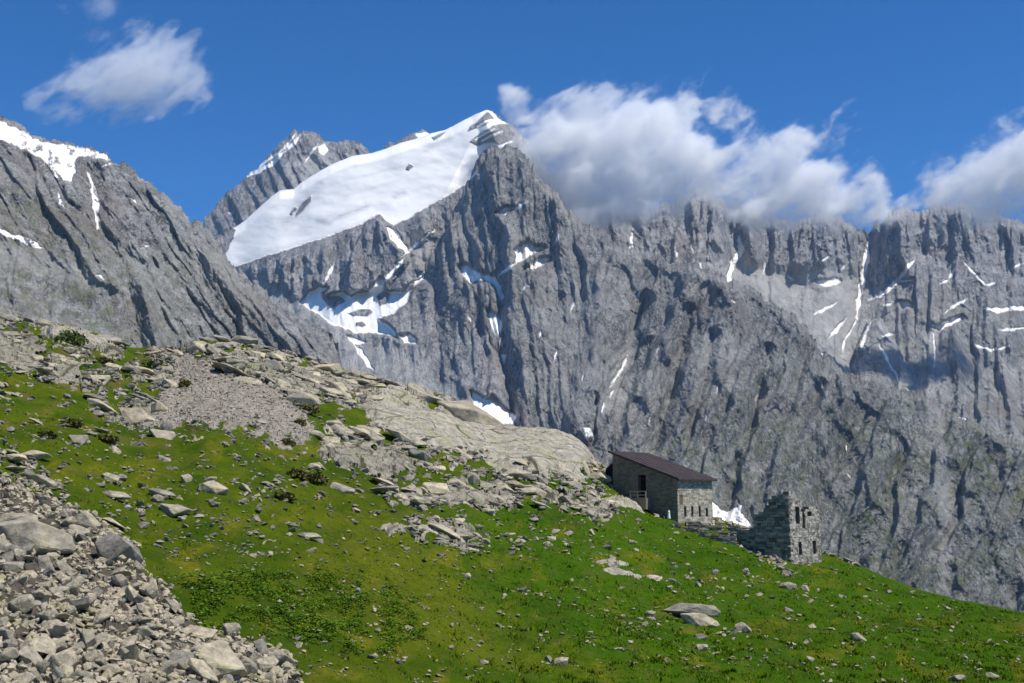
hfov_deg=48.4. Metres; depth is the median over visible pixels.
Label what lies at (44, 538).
boulder
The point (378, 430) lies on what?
rock block
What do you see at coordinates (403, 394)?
rock outcrop
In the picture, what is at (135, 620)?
scree stone
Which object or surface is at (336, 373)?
rock block
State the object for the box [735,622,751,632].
boulder
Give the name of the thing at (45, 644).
scree stone
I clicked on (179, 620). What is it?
scree stone
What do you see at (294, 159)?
mountain
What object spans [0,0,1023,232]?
sky
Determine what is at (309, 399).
rock block
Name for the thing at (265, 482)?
rock block
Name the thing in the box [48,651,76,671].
scree stone
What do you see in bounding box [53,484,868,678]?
ground cover
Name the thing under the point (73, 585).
scree stone
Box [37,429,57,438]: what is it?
shrub
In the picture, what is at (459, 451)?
rock block
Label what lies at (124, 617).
scree stone
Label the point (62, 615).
scree stone
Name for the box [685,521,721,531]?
dry stone wall
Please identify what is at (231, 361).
rock block
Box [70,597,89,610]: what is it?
scree stone
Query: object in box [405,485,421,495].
rock block
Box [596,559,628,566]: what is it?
rock outcrop
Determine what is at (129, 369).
rock block
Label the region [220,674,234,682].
scree stone
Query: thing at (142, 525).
stone
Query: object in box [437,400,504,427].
boulder
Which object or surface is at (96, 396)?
rock block
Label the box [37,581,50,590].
scree stone
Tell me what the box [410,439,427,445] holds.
rock block
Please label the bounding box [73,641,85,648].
scree stone
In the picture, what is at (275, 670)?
scree stone
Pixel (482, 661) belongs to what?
stone
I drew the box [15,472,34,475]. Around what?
rock block
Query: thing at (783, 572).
boulder
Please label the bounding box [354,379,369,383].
rock block
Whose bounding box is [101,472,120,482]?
rock block
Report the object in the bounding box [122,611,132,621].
scree stone
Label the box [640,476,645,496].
door
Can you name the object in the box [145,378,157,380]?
rock block
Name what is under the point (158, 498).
boulder
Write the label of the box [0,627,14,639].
scree stone
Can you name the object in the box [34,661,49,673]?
scree stone
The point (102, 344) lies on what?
rock outcrop
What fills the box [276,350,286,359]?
rock block
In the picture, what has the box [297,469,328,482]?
shrub
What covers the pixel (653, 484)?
stone hut
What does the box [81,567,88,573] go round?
scree stone
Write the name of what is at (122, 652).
scree stone
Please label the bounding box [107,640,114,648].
scree stone
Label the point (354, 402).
rock block
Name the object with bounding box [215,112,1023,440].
mountain
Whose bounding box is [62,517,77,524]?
scree stone
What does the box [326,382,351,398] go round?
rock block
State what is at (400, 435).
rock block
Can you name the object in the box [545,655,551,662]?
boulder
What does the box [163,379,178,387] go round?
rock block
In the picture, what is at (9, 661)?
scree stone
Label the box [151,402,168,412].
boulder
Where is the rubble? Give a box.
[0,317,641,557]
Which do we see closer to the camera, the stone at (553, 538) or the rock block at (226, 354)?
the stone at (553, 538)
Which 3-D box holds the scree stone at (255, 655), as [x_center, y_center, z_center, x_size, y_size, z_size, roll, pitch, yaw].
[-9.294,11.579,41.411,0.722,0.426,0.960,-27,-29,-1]
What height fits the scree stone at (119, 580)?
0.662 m
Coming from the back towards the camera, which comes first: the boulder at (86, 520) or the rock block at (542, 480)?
the rock block at (542, 480)
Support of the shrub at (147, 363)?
on the hillside ground at (208, 444)
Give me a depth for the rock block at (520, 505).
88.31 m
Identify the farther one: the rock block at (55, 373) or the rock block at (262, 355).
the rock block at (262, 355)
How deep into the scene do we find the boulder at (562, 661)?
53.74 m
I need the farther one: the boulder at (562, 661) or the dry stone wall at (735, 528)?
the dry stone wall at (735, 528)
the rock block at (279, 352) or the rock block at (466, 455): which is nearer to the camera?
the rock block at (466, 455)
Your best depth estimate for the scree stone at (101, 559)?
44.08 m
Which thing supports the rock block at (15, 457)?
on the hillside ground at (208, 444)
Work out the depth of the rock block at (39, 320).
117.13 m
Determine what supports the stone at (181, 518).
on the hillside ground at (208, 444)
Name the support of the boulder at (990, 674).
on the hillside ground at (208, 444)
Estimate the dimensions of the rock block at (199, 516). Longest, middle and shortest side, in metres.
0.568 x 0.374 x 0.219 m
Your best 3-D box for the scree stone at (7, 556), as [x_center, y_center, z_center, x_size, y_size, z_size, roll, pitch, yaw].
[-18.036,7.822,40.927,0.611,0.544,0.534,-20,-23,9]
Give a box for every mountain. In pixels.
[0,116,341,367]
[201,129,429,238]
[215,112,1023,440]
[424,144,1023,611]
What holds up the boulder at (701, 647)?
on the hillside ground at (208, 444)
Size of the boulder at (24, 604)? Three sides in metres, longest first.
0.824 x 0.779 x 0.644 m
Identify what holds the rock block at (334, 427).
on the hillside ground at (208, 444)
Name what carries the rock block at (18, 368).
on the rock block at (19, 372)
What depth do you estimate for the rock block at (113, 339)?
118.43 m
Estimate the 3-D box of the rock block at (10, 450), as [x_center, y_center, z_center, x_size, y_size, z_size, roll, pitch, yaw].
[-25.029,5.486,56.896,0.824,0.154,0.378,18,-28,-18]
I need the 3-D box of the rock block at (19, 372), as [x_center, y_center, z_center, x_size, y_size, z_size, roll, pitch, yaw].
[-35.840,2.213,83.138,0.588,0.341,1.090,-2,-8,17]
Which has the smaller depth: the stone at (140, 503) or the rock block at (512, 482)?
the stone at (140, 503)
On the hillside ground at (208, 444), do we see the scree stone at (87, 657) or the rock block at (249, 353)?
the scree stone at (87, 657)
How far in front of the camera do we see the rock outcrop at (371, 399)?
120.92 m
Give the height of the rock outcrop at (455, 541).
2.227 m
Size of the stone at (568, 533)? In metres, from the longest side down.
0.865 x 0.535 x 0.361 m
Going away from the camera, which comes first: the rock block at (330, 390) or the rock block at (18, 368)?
the rock block at (18, 368)
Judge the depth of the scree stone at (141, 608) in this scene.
40.43 m
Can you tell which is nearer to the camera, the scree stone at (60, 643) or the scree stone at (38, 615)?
the scree stone at (60, 643)
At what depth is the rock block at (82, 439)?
64.68 m
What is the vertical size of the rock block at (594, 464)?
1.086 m
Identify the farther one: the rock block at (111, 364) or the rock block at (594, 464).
the rock block at (594, 464)
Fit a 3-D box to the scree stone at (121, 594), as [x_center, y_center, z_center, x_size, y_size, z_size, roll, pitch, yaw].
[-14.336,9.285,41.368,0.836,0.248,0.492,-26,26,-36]
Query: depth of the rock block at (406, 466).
86.12 m
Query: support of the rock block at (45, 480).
on the hillside ground at (208, 444)
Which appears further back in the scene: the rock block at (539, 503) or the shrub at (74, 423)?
the rock block at (539, 503)
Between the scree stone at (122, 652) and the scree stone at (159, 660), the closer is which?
the scree stone at (122, 652)
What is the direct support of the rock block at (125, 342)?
on the hillside ground at (208, 444)
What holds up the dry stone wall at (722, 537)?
on the hillside ground at (208, 444)
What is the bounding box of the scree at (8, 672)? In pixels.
[0,472,303,682]
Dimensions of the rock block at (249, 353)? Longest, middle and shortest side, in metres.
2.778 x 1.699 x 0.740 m
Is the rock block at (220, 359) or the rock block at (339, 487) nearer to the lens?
the rock block at (339, 487)
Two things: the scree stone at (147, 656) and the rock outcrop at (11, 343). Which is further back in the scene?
the rock outcrop at (11, 343)
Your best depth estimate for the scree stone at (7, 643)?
32.98 m
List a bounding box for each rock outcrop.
[0,325,45,370]
[0,382,22,399]
[34,324,123,356]
[48,346,90,390]
[187,335,284,371]
[247,359,328,395]
[293,355,386,407]
[307,420,445,480]
[365,401,594,482]
[370,382,433,408]
[380,523,475,546]
[393,472,515,513]
[437,531,485,551]
[534,480,616,521]
[556,465,611,489]
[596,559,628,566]
[602,567,661,580]
[604,494,644,513]
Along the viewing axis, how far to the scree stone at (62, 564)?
41.97 m
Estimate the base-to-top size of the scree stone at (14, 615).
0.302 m
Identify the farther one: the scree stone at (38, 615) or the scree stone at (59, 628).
the scree stone at (38, 615)
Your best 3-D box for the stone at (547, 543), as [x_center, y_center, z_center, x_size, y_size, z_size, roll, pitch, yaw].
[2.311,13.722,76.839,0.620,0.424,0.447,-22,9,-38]
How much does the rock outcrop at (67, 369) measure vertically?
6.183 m
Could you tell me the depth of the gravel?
89.77 m
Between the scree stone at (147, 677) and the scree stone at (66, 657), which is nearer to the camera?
the scree stone at (66, 657)
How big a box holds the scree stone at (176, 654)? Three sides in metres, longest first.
1.153 x 0.890 x 0.324 m
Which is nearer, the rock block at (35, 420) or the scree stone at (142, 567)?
the scree stone at (142, 567)
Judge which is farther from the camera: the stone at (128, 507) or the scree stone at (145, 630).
the stone at (128, 507)
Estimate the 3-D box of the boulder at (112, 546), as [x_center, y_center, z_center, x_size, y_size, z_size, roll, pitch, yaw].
[-15.672,8.470,45.271,2.018,1.316,1.312,33,-19,-16]
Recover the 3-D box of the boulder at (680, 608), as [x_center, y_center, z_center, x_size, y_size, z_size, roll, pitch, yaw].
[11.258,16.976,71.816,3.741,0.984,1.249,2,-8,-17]
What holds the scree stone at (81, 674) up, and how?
on the scree at (8, 672)
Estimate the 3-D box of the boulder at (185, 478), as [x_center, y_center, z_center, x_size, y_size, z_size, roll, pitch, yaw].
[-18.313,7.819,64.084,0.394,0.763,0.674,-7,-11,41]
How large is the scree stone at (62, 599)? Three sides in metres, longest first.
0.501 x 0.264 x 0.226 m
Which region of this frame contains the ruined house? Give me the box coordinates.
[730,491,821,563]
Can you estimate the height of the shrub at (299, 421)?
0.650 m
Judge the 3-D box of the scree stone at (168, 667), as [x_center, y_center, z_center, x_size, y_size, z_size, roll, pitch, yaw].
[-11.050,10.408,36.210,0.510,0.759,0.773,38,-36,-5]
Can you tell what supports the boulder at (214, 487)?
on the hillside ground at (208, 444)
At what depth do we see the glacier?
3996.28 m
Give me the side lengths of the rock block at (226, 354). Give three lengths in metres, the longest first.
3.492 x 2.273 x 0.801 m
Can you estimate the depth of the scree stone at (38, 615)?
35.86 m
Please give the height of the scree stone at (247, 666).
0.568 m
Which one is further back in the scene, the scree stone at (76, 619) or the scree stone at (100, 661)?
the scree stone at (76, 619)
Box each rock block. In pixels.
[0,307,15,321]
[3,449,18,453]
[5,454,27,460]
[5,466,26,470]
[15,370,29,373]
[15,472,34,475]
[16,366,25,370]
[21,450,52,459]
[23,317,35,322]
[26,474,57,486]
[28,418,42,424]
[33,367,53,373]
[36,318,55,324]
[36,378,47,382]
[40,321,56,325]
[50,370,59,377]
[68,435,88,444]
[83,394,104,399]
[87,398,117,413]
[90,375,110,384]
[91,377,100,383]
[93,410,103,414]
[93,427,109,433]
[95,334,121,343]
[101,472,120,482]
[102,517,125,528]
[103,490,130,498]
[104,362,121,369]
[109,446,121,453]
[118,338,131,345]
[121,365,156,374]
[144,351,160,354]
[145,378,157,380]
[148,488,175,496]
[149,429,175,439]
[155,455,170,461]
[160,503,193,516]
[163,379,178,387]
[172,349,183,354]
[193,514,204,517]
[205,343,221,353]
[211,362,251,377]
[216,356,231,361]
[219,352,248,363]
[226,358,244,364]
[234,376,262,384]
[236,349,254,354]
[239,483,250,492]
[249,350,265,358]
[249,370,261,374]
[255,419,268,423]
[260,481,277,487]
[263,376,274,382]
[266,352,284,361]
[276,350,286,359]
[276,387,300,392]
[286,391,320,405]
[291,371,306,379]
[296,532,320,538]
[304,378,319,383]
[308,463,321,469]
[315,364,336,370]
[316,387,342,394]
[321,439,337,443]
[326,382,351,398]
[330,424,354,434]
[330,482,354,493]
[333,371,346,375]
[334,429,348,437]
[344,379,357,384]
[344,399,356,404]
[347,434,360,442]
[351,427,369,435]
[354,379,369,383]
[368,422,382,428]
[369,427,380,432]
[369,429,382,436]
[370,477,393,485]
[370,486,399,491]
[384,427,411,441]
[385,379,399,385]
[399,462,409,470]
[402,498,409,505]
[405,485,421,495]
[409,498,426,504]
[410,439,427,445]
[422,482,448,495]
[427,522,460,539]
[431,515,439,520]
[451,447,462,454]
[455,518,464,521]
[456,533,471,539]
[460,451,471,459]
[482,508,494,514]
[489,501,499,505]
[505,470,531,480]
[506,480,523,484]
[510,484,546,496]
[513,501,523,507]
[514,460,528,464]
[515,487,536,494]
[528,517,538,521]
[530,499,551,508]
[536,476,548,484]
[558,496,574,505]
[590,459,599,468]
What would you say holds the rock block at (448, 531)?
on the hillside ground at (208, 444)
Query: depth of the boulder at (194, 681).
35.09 m
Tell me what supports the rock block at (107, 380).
on the hillside ground at (208, 444)
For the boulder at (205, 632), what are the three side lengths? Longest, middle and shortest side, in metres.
1.468 x 0.763 x 0.468 m
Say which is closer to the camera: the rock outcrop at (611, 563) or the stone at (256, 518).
the stone at (256, 518)
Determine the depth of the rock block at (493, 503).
86.66 m
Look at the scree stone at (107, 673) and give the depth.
33.35 m
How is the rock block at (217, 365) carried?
on the hillside ground at (208, 444)
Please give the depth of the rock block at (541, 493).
93.51 m
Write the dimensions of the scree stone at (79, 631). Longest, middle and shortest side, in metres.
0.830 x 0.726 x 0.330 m
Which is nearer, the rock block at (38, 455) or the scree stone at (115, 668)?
the scree stone at (115, 668)
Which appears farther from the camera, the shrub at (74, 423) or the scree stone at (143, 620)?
the shrub at (74, 423)
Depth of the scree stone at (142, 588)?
42.43 m
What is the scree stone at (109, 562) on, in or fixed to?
on the scree at (8, 672)
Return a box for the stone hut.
[606,451,716,524]
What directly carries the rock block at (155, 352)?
on the hillside ground at (208, 444)
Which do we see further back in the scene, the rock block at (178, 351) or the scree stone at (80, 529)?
the rock block at (178, 351)
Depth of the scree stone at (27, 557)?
40.50 m
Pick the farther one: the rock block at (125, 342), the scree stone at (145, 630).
the rock block at (125, 342)
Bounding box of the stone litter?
[0,340,1023,682]
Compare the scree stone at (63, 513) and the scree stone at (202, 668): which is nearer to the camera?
the scree stone at (202, 668)
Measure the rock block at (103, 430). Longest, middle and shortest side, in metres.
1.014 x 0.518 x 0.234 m
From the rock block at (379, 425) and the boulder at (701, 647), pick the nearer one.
the boulder at (701, 647)
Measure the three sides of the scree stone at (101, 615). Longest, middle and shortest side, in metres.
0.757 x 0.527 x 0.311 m
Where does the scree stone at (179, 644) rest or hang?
on the hillside ground at (208, 444)
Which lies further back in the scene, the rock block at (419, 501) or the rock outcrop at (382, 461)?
the rock outcrop at (382, 461)
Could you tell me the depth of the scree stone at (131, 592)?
40.95 m
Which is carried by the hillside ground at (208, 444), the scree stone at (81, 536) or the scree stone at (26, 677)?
the scree stone at (81, 536)
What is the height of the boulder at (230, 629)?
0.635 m
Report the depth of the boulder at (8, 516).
45.94 m
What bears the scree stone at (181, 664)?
on the hillside ground at (208, 444)
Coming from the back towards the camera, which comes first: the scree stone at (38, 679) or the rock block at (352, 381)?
the rock block at (352, 381)
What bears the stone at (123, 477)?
on the hillside ground at (208, 444)
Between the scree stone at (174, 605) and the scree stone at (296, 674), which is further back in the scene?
the scree stone at (174, 605)
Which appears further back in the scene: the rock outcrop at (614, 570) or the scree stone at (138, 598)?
the rock outcrop at (614, 570)
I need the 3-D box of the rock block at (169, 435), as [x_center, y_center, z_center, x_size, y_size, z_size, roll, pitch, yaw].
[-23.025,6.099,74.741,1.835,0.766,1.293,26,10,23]
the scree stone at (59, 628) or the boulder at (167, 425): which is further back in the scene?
the boulder at (167, 425)
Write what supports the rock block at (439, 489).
on the hillside ground at (208, 444)
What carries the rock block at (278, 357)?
on the hillside ground at (208, 444)
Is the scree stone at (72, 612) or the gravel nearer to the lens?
the scree stone at (72, 612)
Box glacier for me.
[226,110,511,266]
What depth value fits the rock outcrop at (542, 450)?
110.69 m
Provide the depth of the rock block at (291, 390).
102.42 m
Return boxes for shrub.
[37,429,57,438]
[52,328,88,345]
[60,419,84,427]
[96,356,116,362]
[98,434,119,442]
[141,358,162,366]
[177,378,190,386]
[274,491,296,500]
[280,438,295,444]
[285,467,308,476]
[294,418,306,425]
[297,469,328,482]
[299,403,319,413]
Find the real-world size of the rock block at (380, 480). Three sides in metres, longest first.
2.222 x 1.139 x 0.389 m
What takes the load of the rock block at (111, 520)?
on the hillside ground at (208, 444)
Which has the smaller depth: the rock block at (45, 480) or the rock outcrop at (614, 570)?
the rock block at (45, 480)
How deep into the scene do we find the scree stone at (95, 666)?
33.42 m
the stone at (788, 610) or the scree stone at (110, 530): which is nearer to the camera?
the scree stone at (110, 530)
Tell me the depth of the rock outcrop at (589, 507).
97.79 m
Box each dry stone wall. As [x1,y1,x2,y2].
[668,522,703,533]
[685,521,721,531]
[700,532,736,544]
[728,525,748,532]
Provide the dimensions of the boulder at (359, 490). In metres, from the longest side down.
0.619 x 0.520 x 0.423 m
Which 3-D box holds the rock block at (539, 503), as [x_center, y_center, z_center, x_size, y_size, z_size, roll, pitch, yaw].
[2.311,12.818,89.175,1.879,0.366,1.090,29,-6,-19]
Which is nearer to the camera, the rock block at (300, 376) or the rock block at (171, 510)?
the rock block at (171, 510)
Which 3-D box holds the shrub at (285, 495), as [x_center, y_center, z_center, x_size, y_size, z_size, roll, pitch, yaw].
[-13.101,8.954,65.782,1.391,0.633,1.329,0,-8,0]
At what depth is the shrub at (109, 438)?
67.25 m
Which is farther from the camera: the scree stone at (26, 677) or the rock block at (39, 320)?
the rock block at (39, 320)
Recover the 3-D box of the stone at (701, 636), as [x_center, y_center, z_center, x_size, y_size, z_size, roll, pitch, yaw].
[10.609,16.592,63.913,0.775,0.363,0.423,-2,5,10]
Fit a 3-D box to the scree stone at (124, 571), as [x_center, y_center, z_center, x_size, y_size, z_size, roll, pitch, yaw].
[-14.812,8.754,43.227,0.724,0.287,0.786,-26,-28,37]
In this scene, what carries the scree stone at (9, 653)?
on the scree at (8, 672)
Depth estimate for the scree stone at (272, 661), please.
41.07 m
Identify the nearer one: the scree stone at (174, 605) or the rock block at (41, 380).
the scree stone at (174, 605)
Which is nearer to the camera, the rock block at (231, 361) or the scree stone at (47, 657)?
the scree stone at (47, 657)
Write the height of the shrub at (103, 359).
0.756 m
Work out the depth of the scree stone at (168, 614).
41.04 m
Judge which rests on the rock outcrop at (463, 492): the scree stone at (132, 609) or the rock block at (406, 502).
the rock block at (406, 502)
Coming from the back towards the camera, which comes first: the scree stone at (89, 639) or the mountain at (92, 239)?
the mountain at (92, 239)
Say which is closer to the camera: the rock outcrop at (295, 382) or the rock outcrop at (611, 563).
the rock outcrop at (611, 563)
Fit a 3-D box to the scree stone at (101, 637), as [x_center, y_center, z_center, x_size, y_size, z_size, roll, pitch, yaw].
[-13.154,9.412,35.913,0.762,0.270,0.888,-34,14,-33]
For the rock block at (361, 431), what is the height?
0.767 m
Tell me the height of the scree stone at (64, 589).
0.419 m
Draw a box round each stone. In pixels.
[0,537,11,551]
[0,561,23,572]
[0,617,8,625]
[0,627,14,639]
[0,647,18,661]
[1,550,16,561]
[1,659,13,663]
[2,639,17,647]
[10,613,18,618]
[10,671,35,682]
[13,548,25,556]
[17,573,27,583]
[19,637,31,647]
[19,646,42,666]
[20,543,34,553]
[20,570,37,577]
[23,555,35,560]
[26,615,35,619]
[28,670,43,682]
[29,635,55,653]
[31,591,50,598]
[34,623,41,630]
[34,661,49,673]
[35,610,54,619]
[36,554,55,573]
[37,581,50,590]
[40,612,51,620]
[43,620,62,634]
[43,653,54,661]
[47,552,59,559]
[48,586,69,592]
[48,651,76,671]
[50,623,68,636]
[51,665,64,678]
[54,636,65,651]
[55,575,63,580]
[55,612,69,619]
[56,559,72,572]
[56,597,66,602]
[57,509,68,517]
[59,664,74,681]
[60,508,71,516]
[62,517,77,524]
[65,579,78,594]
[66,529,75,536]
[66,605,76,614]
[66,609,75,614]
[68,524,89,534]
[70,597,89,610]
[73,617,80,622]
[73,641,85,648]
[74,670,89,681]
[76,576,84,583]
[76,627,81,635]
[77,533,90,542]
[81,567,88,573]
[81,652,94,662]
[82,629,96,650]
[89,587,102,596]
[89,664,100,668]
[90,597,95,605]
[90,651,97,656]
[93,607,112,624]
[95,633,107,645]
[95,656,107,665]
[98,557,107,562]
[101,663,120,673]
[101,669,111,680]
[105,559,112,565]
[106,528,116,533]
[107,603,114,611]
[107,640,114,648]
[110,567,132,575]
[111,574,127,586]
[111,590,125,598]
[117,555,126,561]
[117,647,128,660]
[118,474,126,479]
[119,614,126,620]
[120,635,137,646]
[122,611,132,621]
[123,644,138,660]
[123,672,131,682]
[125,505,131,510]
[125,584,137,602]
[127,606,136,613]
[131,582,140,588]
[131,616,138,623]
[132,594,143,605]
[133,625,152,637]
[134,560,144,569]
[136,501,144,505]
[136,603,147,612]
[137,522,149,528]
[137,650,145,660]
[138,583,147,593]
[138,617,151,623]
[138,673,151,681]
[142,640,149,645]
[143,623,155,628]
[145,580,158,598]
[145,654,154,659]
[153,658,166,664]
[156,641,167,649]
[157,677,166,681]
[160,660,177,677]
[161,598,181,611]
[163,611,173,618]
[169,649,193,670]
[173,615,184,625]
[175,659,187,669]
[176,642,189,648]
[178,516,185,520]
[179,339,183,350]
[187,658,217,681]
[212,667,220,680]
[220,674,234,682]
[240,655,257,666]
[241,659,257,676]
[243,663,252,673]
[249,651,264,662]
[253,515,260,521]
[253,638,266,654]
[255,655,278,669]
[261,666,271,672]
[264,671,276,682]
[269,649,294,665]
[269,667,279,675]
[280,661,293,669]
[290,672,299,677]
[307,547,316,551]
[478,659,488,663]
[481,538,489,543]
[542,541,550,546]
[546,536,555,540]
[564,531,572,535]
[694,633,707,639]
[784,607,793,612]
[806,656,815,660]
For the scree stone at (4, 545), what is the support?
on the hillside ground at (208, 444)
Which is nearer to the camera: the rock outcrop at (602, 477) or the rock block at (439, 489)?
the rock block at (439, 489)
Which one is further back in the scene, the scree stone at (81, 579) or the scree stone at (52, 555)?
the scree stone at (52, 555)
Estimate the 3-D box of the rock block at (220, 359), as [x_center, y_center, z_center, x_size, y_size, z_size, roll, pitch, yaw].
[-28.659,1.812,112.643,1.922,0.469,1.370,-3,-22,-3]
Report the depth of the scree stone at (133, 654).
35.97 m
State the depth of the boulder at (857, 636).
67.80 m
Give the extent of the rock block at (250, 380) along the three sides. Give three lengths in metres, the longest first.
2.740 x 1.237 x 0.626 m
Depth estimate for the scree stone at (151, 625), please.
38.73 m
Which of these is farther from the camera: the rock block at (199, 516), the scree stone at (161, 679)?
the rock block at (199, 516)
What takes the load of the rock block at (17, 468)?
on the hillside ground at (208, 444)
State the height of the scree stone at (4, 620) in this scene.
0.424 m
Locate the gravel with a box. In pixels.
[112,348,322,452]
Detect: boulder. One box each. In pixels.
[0,513,37,521]
[0,517,75,555]
[7,594,34,613]
[75,513,100,528]
[95,532,143,563]
[119,407,154,424]
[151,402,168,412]
[151,494,164,502]
[159,420,172,431]
[180,474,192,482]
[183,680,199,682]
[184,625,217,640]
[189,640,246,677]
[198,480,227,494]
[222,622,240,637]
[355,488,364,493]
[416,393,442,404]
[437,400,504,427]
[464,573,470,579]
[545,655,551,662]
[552,657,568,665]
[645,610,655,616]
[661,603,720,616]
[680,613,718,626]
[696,644,707,650]
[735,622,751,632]
[779,582,796,588]
[781,570,791,575]
[801,585,808,591]
[850,633,866,640]
[948,675,965,681]
[984,672,999,678]
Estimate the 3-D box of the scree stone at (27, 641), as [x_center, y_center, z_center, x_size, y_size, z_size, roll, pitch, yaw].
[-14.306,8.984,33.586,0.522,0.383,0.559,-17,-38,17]
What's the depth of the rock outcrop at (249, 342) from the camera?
121.90 m
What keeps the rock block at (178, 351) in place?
on the hillside ground at (208, 444)
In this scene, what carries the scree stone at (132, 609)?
on the scree at (8, 672)
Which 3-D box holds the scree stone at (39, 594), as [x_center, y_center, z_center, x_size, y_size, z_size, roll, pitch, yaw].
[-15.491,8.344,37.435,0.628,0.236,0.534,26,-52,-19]
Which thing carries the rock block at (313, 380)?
on the hillside ground at (208, 444)
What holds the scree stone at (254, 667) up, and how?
on the hillside ground at (208, 444)
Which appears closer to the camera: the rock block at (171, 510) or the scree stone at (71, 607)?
the scree stone at (71, 607)
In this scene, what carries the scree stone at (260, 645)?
on the hillside ground at (208, 444)
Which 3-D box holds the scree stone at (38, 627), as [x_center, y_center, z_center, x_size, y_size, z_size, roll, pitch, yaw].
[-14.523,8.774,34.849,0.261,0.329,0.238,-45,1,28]
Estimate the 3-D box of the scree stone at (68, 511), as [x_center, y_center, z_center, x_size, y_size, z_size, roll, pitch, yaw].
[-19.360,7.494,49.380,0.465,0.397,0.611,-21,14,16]
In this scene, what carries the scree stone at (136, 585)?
on the hillside ground at (208, 444)
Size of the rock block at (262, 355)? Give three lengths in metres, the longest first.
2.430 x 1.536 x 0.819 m
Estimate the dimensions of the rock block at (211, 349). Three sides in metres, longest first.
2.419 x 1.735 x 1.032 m
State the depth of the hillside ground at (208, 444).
65.43 m
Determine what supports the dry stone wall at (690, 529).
on the hillside ground at (208, 444)
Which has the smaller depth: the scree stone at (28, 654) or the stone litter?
the scree stone at (28, 654)
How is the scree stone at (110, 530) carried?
on the hillside ground at (208, 444)
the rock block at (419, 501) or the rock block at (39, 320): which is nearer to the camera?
the rock block at (419, 501)
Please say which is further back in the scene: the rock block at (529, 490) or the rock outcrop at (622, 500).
the rock outcrop at (622, 500)
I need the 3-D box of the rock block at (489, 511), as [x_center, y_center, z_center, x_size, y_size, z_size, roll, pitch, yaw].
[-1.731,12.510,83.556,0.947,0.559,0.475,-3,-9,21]
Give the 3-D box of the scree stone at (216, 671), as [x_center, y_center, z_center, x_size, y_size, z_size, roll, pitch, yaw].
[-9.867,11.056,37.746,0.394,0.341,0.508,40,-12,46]
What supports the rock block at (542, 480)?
on the hillside ground at (208, 444)
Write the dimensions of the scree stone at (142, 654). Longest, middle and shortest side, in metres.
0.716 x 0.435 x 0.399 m
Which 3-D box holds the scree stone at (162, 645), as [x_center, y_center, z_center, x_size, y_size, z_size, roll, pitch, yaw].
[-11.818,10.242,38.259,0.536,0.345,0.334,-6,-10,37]
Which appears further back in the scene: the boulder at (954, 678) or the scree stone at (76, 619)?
the boulder at (954, 678)
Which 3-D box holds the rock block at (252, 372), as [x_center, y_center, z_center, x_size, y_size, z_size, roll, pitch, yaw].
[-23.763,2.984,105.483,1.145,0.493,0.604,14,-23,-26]
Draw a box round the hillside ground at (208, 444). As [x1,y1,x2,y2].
[0,314,1023,682]
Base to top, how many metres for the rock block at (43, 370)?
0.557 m
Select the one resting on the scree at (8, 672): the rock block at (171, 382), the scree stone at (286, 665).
the scree stone at (286, 665)
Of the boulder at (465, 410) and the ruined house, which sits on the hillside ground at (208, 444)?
the ruined house
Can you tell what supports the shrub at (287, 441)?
on the hillside ground at (208, 444)
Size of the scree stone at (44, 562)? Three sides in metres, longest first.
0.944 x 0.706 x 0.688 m
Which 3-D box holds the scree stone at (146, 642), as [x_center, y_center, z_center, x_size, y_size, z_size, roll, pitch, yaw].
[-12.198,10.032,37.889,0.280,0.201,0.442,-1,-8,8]
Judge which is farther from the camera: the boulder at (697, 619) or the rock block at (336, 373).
the rock block at (336, 373)
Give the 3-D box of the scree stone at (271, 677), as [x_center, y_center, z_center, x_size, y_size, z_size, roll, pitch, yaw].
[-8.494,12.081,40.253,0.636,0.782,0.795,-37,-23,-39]
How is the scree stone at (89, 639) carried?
on the scree at (8, 672)
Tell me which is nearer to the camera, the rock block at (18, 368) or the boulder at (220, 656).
the boulder at (220, 656)
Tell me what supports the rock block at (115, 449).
on the hillside ground at (208, 444)
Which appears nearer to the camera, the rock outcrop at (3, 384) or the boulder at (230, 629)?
the boulder at (230, 629)
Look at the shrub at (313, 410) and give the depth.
94.69 m
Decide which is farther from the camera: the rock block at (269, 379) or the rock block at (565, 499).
the rock block at (269, 379)
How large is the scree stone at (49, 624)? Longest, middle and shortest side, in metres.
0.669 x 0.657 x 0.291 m
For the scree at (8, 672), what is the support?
on the hillside ground at (208, 444)
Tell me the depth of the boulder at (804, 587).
86.42 m
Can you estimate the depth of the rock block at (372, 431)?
96.19 m
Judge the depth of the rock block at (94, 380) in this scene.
88.05 m
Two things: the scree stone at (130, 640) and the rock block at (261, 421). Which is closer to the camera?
the scree stone at (130, 640)
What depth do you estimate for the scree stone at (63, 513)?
48.22 m
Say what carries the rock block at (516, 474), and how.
on the hillside ground at (208, 444)
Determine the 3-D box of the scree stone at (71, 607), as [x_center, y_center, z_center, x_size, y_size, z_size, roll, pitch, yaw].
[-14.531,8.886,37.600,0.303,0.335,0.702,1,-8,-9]
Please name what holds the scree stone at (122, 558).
on the hillside ground at (208, 444)
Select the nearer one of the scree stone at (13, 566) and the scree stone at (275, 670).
the scree stone at (13, 566)
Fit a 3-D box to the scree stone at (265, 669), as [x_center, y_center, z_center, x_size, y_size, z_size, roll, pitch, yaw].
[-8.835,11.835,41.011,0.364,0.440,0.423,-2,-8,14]
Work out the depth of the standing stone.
122.94 m
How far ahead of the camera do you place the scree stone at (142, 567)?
45.08 m

